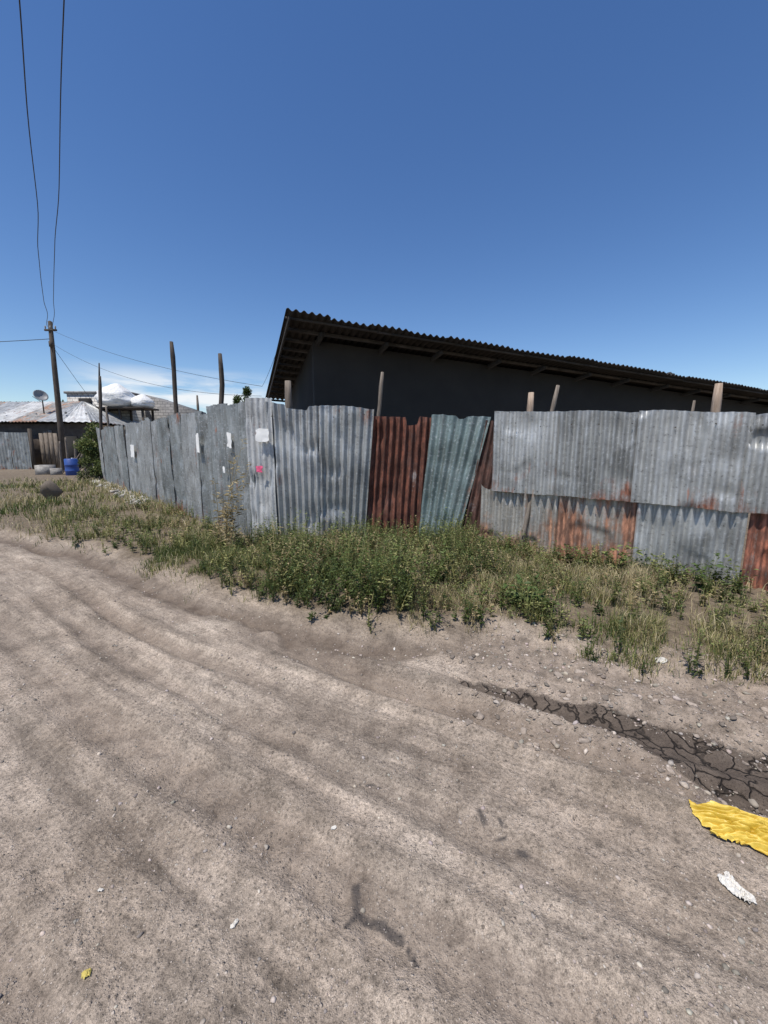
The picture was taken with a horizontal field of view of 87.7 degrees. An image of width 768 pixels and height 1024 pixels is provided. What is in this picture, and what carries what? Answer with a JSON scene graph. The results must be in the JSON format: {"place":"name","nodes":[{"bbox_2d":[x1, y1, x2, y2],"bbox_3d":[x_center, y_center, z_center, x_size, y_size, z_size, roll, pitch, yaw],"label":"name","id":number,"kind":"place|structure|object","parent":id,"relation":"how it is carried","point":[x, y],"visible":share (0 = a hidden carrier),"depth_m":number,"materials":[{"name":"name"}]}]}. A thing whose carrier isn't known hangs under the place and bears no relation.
{"place":"outdoors","nodes":[
{"label":"outdoors","id":0,"kind":"place"},
{"bbox_2d":[94,383,158,425],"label":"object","id":1,"kind":"object","parent":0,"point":[119,398],"visible":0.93,"depth_m":31.59,"materials":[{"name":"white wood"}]},
{"bbox_2d":[0,468,767,1023],"bbox_3d":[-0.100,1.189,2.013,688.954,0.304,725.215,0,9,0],"label":"ground","id":2,"kind":"structure","parent":0,"point":[426,894],"depth_m":1.68,"materials":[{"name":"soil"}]},
{"bbox_2d":[0,429,36,468],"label":"corrugated gate","id":3,"kind":"structure","parent":2,"relation":"on","point":[20,449],"depth_m":26.31,"materials":[{"name":"grey metal"}]},
{"bbox_2d":[40,480,62,499],"bbox_3d":[-8.728,-0.522,10.514,0.370,0.630,0.460,7,11,37],"label":"boulder","id":4,"kind":"object","parent":2,"relation":"on","point":[49,488],"visible":0.83,"depth_m":10.41,"materials":[{"name":"stone"}]},
{"bbox_2d":[44,321,65,470],"bbox_3d":[-19.784,-6.770,24.416,0.768,9.260,0.378,0,9,0],"label":"utility pole","id":5,"kind":"object","parent":2,"relation":"on","point":[59,417],"visible":0.94,"depth_m":24.27,"materials":[{"name":"brown wood"}]},
{"bbox_2d":[0,339,44,341],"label":"overhead wire","id":6,"kind":"object","parent":5,"relation":"attached to","point":[22,340],"visible":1,"depth_m":23.89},
{"bbox_2d":[19,0,47,323],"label":"overhead wire","id":7,"kind":"object","parent":5,"relation":"attached to","point":[29,136],"visible":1,"depth_m":7.50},
{"bbox_2d":[52,0,64,327],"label":"overhead wire","id":8,"kind":"object","parent":5,"relation":"attached to","point":[59,139],"visible":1,"depth_m":7.63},
{"bbox_2d":[53,344,247,395],"bbox_3d":[-11.998,-7.028,18.926,18.706,4.313,0.013,6,11,34],"label":"overhead wire","id":9,"kind":"object","parent":5,"relation":"attached to","point":[163,386],"visible":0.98,"depth_m":17.29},
{"bbox_2d":[52,330,257,385],"bbox_3d":[-11.948,-7.555,18.740,18.901,4.813,0.013,6,11,34],"label":"overhead wire","id":10,"kind":"object","parent":5,"relation":"attached to","point":[159,366],"visible":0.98,"depth_m":17.13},
{"bbox_2d":[34,453,84,474],"bbox_3d":[-16.822,-2.643,21.592,3.415,1.425,1.151,-3,10,-17],"label":"scrap pile","id":11,"kind":"object","parent":2,"relation":"on","point":[46,470],"visible":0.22,"depth_m":21.20,"materials":[{"name":"white"}]},
{"bbox_2d":[59,441,62,471],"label":"wooden post","id":12,"kind":"object","parent":2,"relation":"on","point":[61,463],"visible":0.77,"depth_m":23.76,"materials":[{"name":"brown wood"}]},
{"bbox_2d":[0,424,126,468],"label":"walls","id":13,"kind":"structure","parent":2,"relation":"on","point":[78,430],"depth_m":27.46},
{"bbox_2d":[38,430,59,467],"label":"wall boards","id":14,"kind":"object","parent":13,"relation":"attached to","point":[49,445],"depth_m":27.53,"materials":[{"name":"brown wood"}]},
{"bbox_2d":[0,401,138,423],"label":"roof back","id":15,"kind":"structure","parent":13,"relation":"on","point":[36,422],"depth_m":34.26,"materials":[{"name":"grey metal"}]},
{"bbox_2d":[0,401,31,413],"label":"roof front","id":16,"kind":"structure","parent":15,"relation":"attached to","point":[7,406],"depth_m":30.14,"materials":[{"name":"grey metal"}]},
{"bbox_2d":[0,401,54,421],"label":"roof front","id":17,"kind":"structure","parent":15,"relation":"attached to","point":[12,414],"depth_m":29.05,"materials":[{"name":"grey metal"}]},
{"bbox_2d":[9,401,79,421],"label":"roof front","id":18,"kind":"structure","parent":15,"relation":"attached to","point":[49,409],"depth_m":28.55,"materials":[{"name":"grey metal"}]},
{"bbox_2d":[32,390,48,413],"bbox_3d":[-24.187,-7.791,28.255,0.452,1.658,0.876,4,10,23],"label":"satellite dish","id":19,"kind":"object","parent":18,"relation":"on","point":[39,395],"visible":1,"depth_m":28.30,"materials":[{"name":"grey metal"}]},
{"bbox_2d":[37,401,83,421],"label":"roof front","id":20,"kind":"structure","parent":15,"relation":"attached to","point":[68,410],"depth_m":28.14,"materials":[{"name":"grey metal"}]},
{"bbox_2d":[83,402,138,424],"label":"roof side","id":21,"kind":"structure","parent":15,"relation":"attached to","point":[92,410],"depth_m":30.51,"materials":[{"name":"grey metal"}]},
{"bbox_2d":[65,402,90,421],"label":"roof front","id":22,"kind":"structure","parent":21,"relation":"attached to","point":[77,414],"depth_m":28.09,"materials":[{"name":"grey metal"}]},
{"bbox_2d":[65,436,80,468],"bbox_3d":[-24.100,-4.073,27.674,6.000,2.300,0.100,0,9,0],"label":"door opening","id":23,"kind":"object","parent":13,"relation":"attached to","point":[70,439],"depth_m":27.56,"materials":[{"name":"black"}]},
{"bbox_2d":[64,437,68,458],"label":"wooden post","id":24,"kind":"object","parent":2,"relation":"on","point":[66,448],"visible":0.49,"depth_m":23.18,"materials":[{"name":"brown wood"}]},
{"bbox_2d":[64,458,78,475],"bbox_3d":[-16.300,-2.326,20.895,0.640,0.991,0.640,0,9,0],"label":"blue barrel","id":25,"kind":"object","parent":2,"relation":"on","point":[71,466],"visible":0.77,"depth_m":20.66,"materials":[{"name":"plastic"}]},
{"bbox_2d":[73,441,76,458],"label":"wooden post","id":26,"kind":"object","parent":2,"relation":"on","point":[75,455],"visible":0.35,"depth_m":22.90,"materials":[{"name":"brown wood"}]},
{"bbox_2d":[72,421,99,478],"bbox_3d":[-13.179,-2.697,18.054,1.310,2.830,1.730,-4,10,-24],"label":"shrub","id":27,"kind":"object","parent":2,"relation":"on","point":[88,445],"visible":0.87,"depth_m":17.73,"materials":[{"name":"green plant"}]},
{"bbox_2d":[81,967,91,979],"bbox_3d":[-0.860,1.331,1.154,0.025,0.013,0.032,-4,10,-22],"label":"dead leaf","id":28,"kind":"object","parent":2,"relation":"on","point":[86,973],"visible":1,"depth_m":1.15,"materials":[{"name":"yellow plant"}]},
{"bbox_2d":[75,455,102,480],"bbox_3d":[-12.555,-1.818,17.378,1.296,1.313,1.145,0,9,0],"label":"shrub","id":29,"kind":"object","parent":2,"relation":"on","point":[95,470],"visible":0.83,"depth_m":17.14,"materials":[{"name":"green plant"}]},
{"bbox_2d":[98,363,100,478],"bbox_3d":[-12.659,-3.840,17.817,0.589,5.362,0.110,0,9,0],"label":"wooden post","id":30,"kind":"object","parent":2,"relation":"on","point":[98,389],"visible":0.27,"depth_m":17.48,"materials":[{"name":"brown wood"}]},
{"bbox_2d":[99,376,103,479],"bbox_3d":[-12.226,-3.422,17.272,0.518,4.713,0.153,0,9,0],"label":"wooden post","id":31,"kind":"object","parent":2,"relation":"on","point":[100,406],"visible":0.54,"depth_m":17.09,"materials":[{"name":"brown wood"}]},
{"bbox_2d":[67,394,145,426],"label":"walls","id":32,"kind":"structure","parent":2,"relation":"on","point":[137,415],"depth_m":33.13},
{"bbox_2d":[78,398,110,406],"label":"window openings","id":33,"kind":"structure","parent":32,"relation":"attached to","point":[88,400],"depth_m":32.88,"materials":[{"name":"black"}]},
{"bbox_2d":[63,391,139,395],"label":"roof slab","id":34,"kind":"structure","parent":32,"relation":"on","point":[83,392],"depth_m":32.77,"materials":[{"name":"grey concrete"}]},
{"bbox_2d":[105,406,109,426],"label":"wooden post","id":35,"kind":"object","parent":2,"relation":"on","point":[107,417],"visible":0.27,"depth_m":16.56,"materials":[{"name":"grey wood"}]},
{"bbox_2d":[92,480,150,503],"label":"rubble stones","id":36,"kind":"object","parent":2,"relation":"on","point":[117,491],"visible":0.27,"depth_m":12.35,"materials":[{"name":"grey stone"}]},
{"bbox_2d":[43,494,259,572],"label":"leafy weeds","id":37,"kind":"object","parent":2,"relation":"on","point":[126,528],"visible":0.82,"depth_m":6.37,"materials":[{"name":"green plant"}]},
{"bbox_2d":[169,341,178,413],"bbox_3d":[-4.560,-1.691,8.844,0.132,3.947,0.120,5,10,28],"label":"wooden post","id":38,"kind":"object","parent":2,"relation":"on","point":[174,377],"visible":0.4,"depth_m":8.62,"materials":[{"name":"brown wood"}]},
{"bbox_2d":[145,395,205,461],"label":"concrete block house","id":39,"kind":"structure","parent":2,"relation":"on","point":[165,407],"depth_m":35.05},
{"bbox_2d":[196,395,198,410],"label":"wooden post","id":40,"kind":"object","parent":2,"relation":"on","point":[197,402],"visible":0.14,"depth_m":7.70,"materials":[{"name":"grey wood"}]},
{"bbox_2d":[218,353,224,403],"bbox_3d":[-2.785,-1.031,6.907,0.202,3.256,0.103,0,9,0],"label":"wooden post","id":41,"kind":"object","parent":2,"relation":"on","point":[221,382],"visible":0.32,"depth_m":6.70,"materials":[{"name":"brown wood"}]},
{"bbox_2d":[201,439,250,548],"bbox_3d":[-2.156,-0.230,5.489,0.493,1.516,1.166,-8,12,-42],"label":"tall weed","id":42,"kind":"object","parent":2,"relation":"on","point":[227,512],"visible":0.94,"depth_m":5.33,"materials":[{"name":"green plant"}]},
{"bbox_2d":[230,918,238,928],"bbox_3d":[-0.481,1.320,1.285,0.018,0.009,0.030,4,10,24],"label":"paper scrap","id":43,"kind":"object","parent":2,"relation":"on","point":[233,924],"visible":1,"depth_m":1.28,"materials":[{"name":"white paper"}]},
{"bbox_2d":[233,394,241,403],"bbox_3d":[-14.270,-8.081,39.240,1.534,6.764,1.758,4,10,25],"label":"conifer tree","id":44,"kind":"object","parent":2,"relation":"on","point":[236,398],"visible":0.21,"depth_m":38.60,"materials":[{"name":"green plant"}]},
{"bbox_2d":[241,386,252,401],"bbox_3d":[-12.953,-8.242,38.182,1.776,7.418,2.013,0,9,0],"label":"conifer tree","id":45,"kind":"object","parent":2,"relation":"on","point":[247,390],"visible":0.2,"depth_m":37.58,"materials":[{"name":"green plant"}]},
{"bbox_2d":[285,380,292,408],"bbox_3d":[-1.423,-0.602,6.061,0.128,2.675,0.131,5,10,28],"label":"wooden post","id":46,"kind":"object","parent":2,"relation":"on","point":[288,398],"visible":0.17,"depth_m":5.85,"materials":[{"name":"brown wood"}]},
{"bbox_2d":[291,345,312,409],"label":"wall side","id":47,"kind":"structure","parent":2,"relation":"on","point":[302,392],"depth_m":9.97,"materials":[{"name":"paint"}]},
{"bbox_2d":[232,519,486,597],"bbox_3d":[-0.286,0.421,4.015,2.610,0.724,1.044,2,9,10],"label":"flowering bush","id":48,"kind":"object","parent":2,"relation":"on","point":[456,564],"visible":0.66,"depth_m":3.94,"materials":[{"name":"green plant"}]},
{"bbox_2d":[242,514,479,545],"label":"fence foot weeds","id":49,"kind":"object","parent":2,"relation":"on","point":[260,536],"visible":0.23,"depth_m":5.69,"materials":[{"name":"green plant"}]},
{"bbox_2d":[191,507,562,642],"bbox_3d":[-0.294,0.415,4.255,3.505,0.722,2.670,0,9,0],"label":"bushy weeds","id":50,"kind":"object","parent":2,"relation":"on","point":[314,581],"visible":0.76,"depth_m":4.00,"materials":[{"name":"green plant"}]},
{"bbox_2d":[377,372,383,415],"bbox_3d":[-0.203,-0.671,6.091,0.402,2.808,0.069,0,9,0],"label":"wooden post","id":51,"kind":"object","parent":2,"relation":"on","point":[380,393],"visible":0.31,"depth_m":5.90,"materials":[{"name":"brown wood"}]},
{"bbox_2d":[0,476,767,688],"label":"grass","id":52,"kind":"structure","parent":2,"relation":"on","point":[178,553],"depth_m":4.07,"materials":[{"name":"green plant"}]},
{"bbox_2d":[96,398,767,590],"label":"corrugated metal fence","id":53,"kind":"object","parent":2,"relation":"on","point":[689,487],"visible":0.9,"depth_m":5.54,"materials":[{"name":"grey metal"}]},
{"bbox_2d":[527,392,533,411],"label":"wooden post","id":54,"kind":"object","parent":2,"relation":"on","point":[530,404],"visible":0.15,"depth_m":5.17,"materials":[{"name":"brown wood"}]},
{"bbox_2d":[519,385,559,551],"bbox_3d":[1.941,-0.355,5.168,0.488,2.478,0.065,0,9,0],"label":"wooden post","id":55,"kind":"object","parent":2,"relation":"on","point":[528,510],"visible":0.42,"depth_m":5.20,"materials":[{"name":"brown wood"}]},
{"bbox_2d":[312,340,767,424],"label":"wall front","id":56,"kind":"structure","parent":2,"relation":"on","point":[415,387],"depth_m":9.88,"materials":[{"name":"paint"}]},
{"bbox_2d":[265,308,767,404],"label":"roof","id":57,"kind":"structure","parent":56,"relation":"on","point":[312,316],"depth_m":9.75,"materials":[{"name":"black metal"}]},
{"bbox_2d":[285,316,767,394],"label":"eave batten","id":58,"kind":"object","parent":57,"relation":"attached to","point":[392,334],"visible":1,"depth_m":9.24,"materials":[{"name":"brown wood"}]},
{"bbox_2d":[395,542,725,613],"bbox_3d":[1.763,0.621,3.784,3.315,0.391,0.868,-3,10,-17],"label":"dock plant","id":59,"kind":"object","parent":2,"relation":"on","point":[614,566],"visible":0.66,"depth_m":3.86,"materials":[{"name":"green plant"}]},
{"bbox_2d":[439,632,767,817],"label":"earth clods","id":60,"kind":"object","parent":2,"relation":"on","point":[477,714],"visible":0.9,"depth_m":2.24,"materials":[{"name":"soil"}]},
{"bbox_2d":[459,525,767,679],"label":"leafy weeds","id":61,"kind":"object","parent":2,"relation":"on","point":[710,592],"visible":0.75,"depth_m":3.50,"materials":[{"name":"green plant"}]},
{"bbox_2d":[476,527,767,593],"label":"fence foot weeds","id":62,"kind":"object","parent":2,"relation":"on","point":[587,558],"visible":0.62,"depth_m":4.46,"materials":[{"name":"green plant"}]},
{"bbox_2d":[655,657,667,662],"bbox_3d":[1.900,1.018,2.744,0.086,0.036,0.054,-3,10,-20],"label":"plastic scrap","id":63,"kind":"object","parent":2,"relation":"on","point":[661,659],"visible":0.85,"depth_m":2.74,"materials":[{"name":"white plastic"}]},
{"bbox_2d":[691,400,695,410],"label":"wooden post","id":64,"kind":"object","parent":2,"relation":"on","point":[693,405],"visible":0.11,"depth_m":4.26,"materials":[{"name":"brown wood"}]},
{"bbox_2d":[710,383,722,411],"bbox_3d":[3.469,-0.168,4.328,0.093,2.364,0.100,-8,12,-43],"label":"wooden post","id":65,"kind":"object","parent":2,"relation":"on","point":[716,403],"visible":0.18,"depth_m":4.14,"materials":[{"name":"brown wood"}]},
{"bbox_2d":[689,800,767,855],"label":"yellow plastic bag","id":66,"kind":"object","parent":2,"relation":"on","point":[732,823],"visible":1,"depth_m":1.55,"materials":[{"name":"yellow plastic"}]},
{"bbox_2d":[717,871,757,904],"bbox_3d":[1.199,1.275,1.358,0.060,0.027,0.109,-3,10,-18],"label":"plastic scrap","id":67,"kind":"object","parent":2,"relation":"on","point":[730,883],"visible":1,"depth_m":1.36,"materials":[{"name":"white plastic"}]},
{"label":"wall back","id":68,"kind":"object","parent":2,"relation":"on","visible":0},
{"bbox_2d":[268,315,767,407],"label":"rafters","id":69,"kind":"object","parent":68,"relation":"on","point":[385,346],"visible":0.32,"depth_m":10.24,"materials":[{"name":"brown wood"}]},
{"bbox_2d":[270,327,767,401],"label":"purlins","id":70,"kind":"object","parent":69,"relation":"on","point":[296,330],"visible":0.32,"depth_m":9.85,"materials":[{"name":"brown wood"}]},
{"bbox_2d":[0,0,767,413],"label":"sky","id":71,"kind":"structure","parent":0,"point":[586,179],"materials":[{"name":"blue"}]}
]}

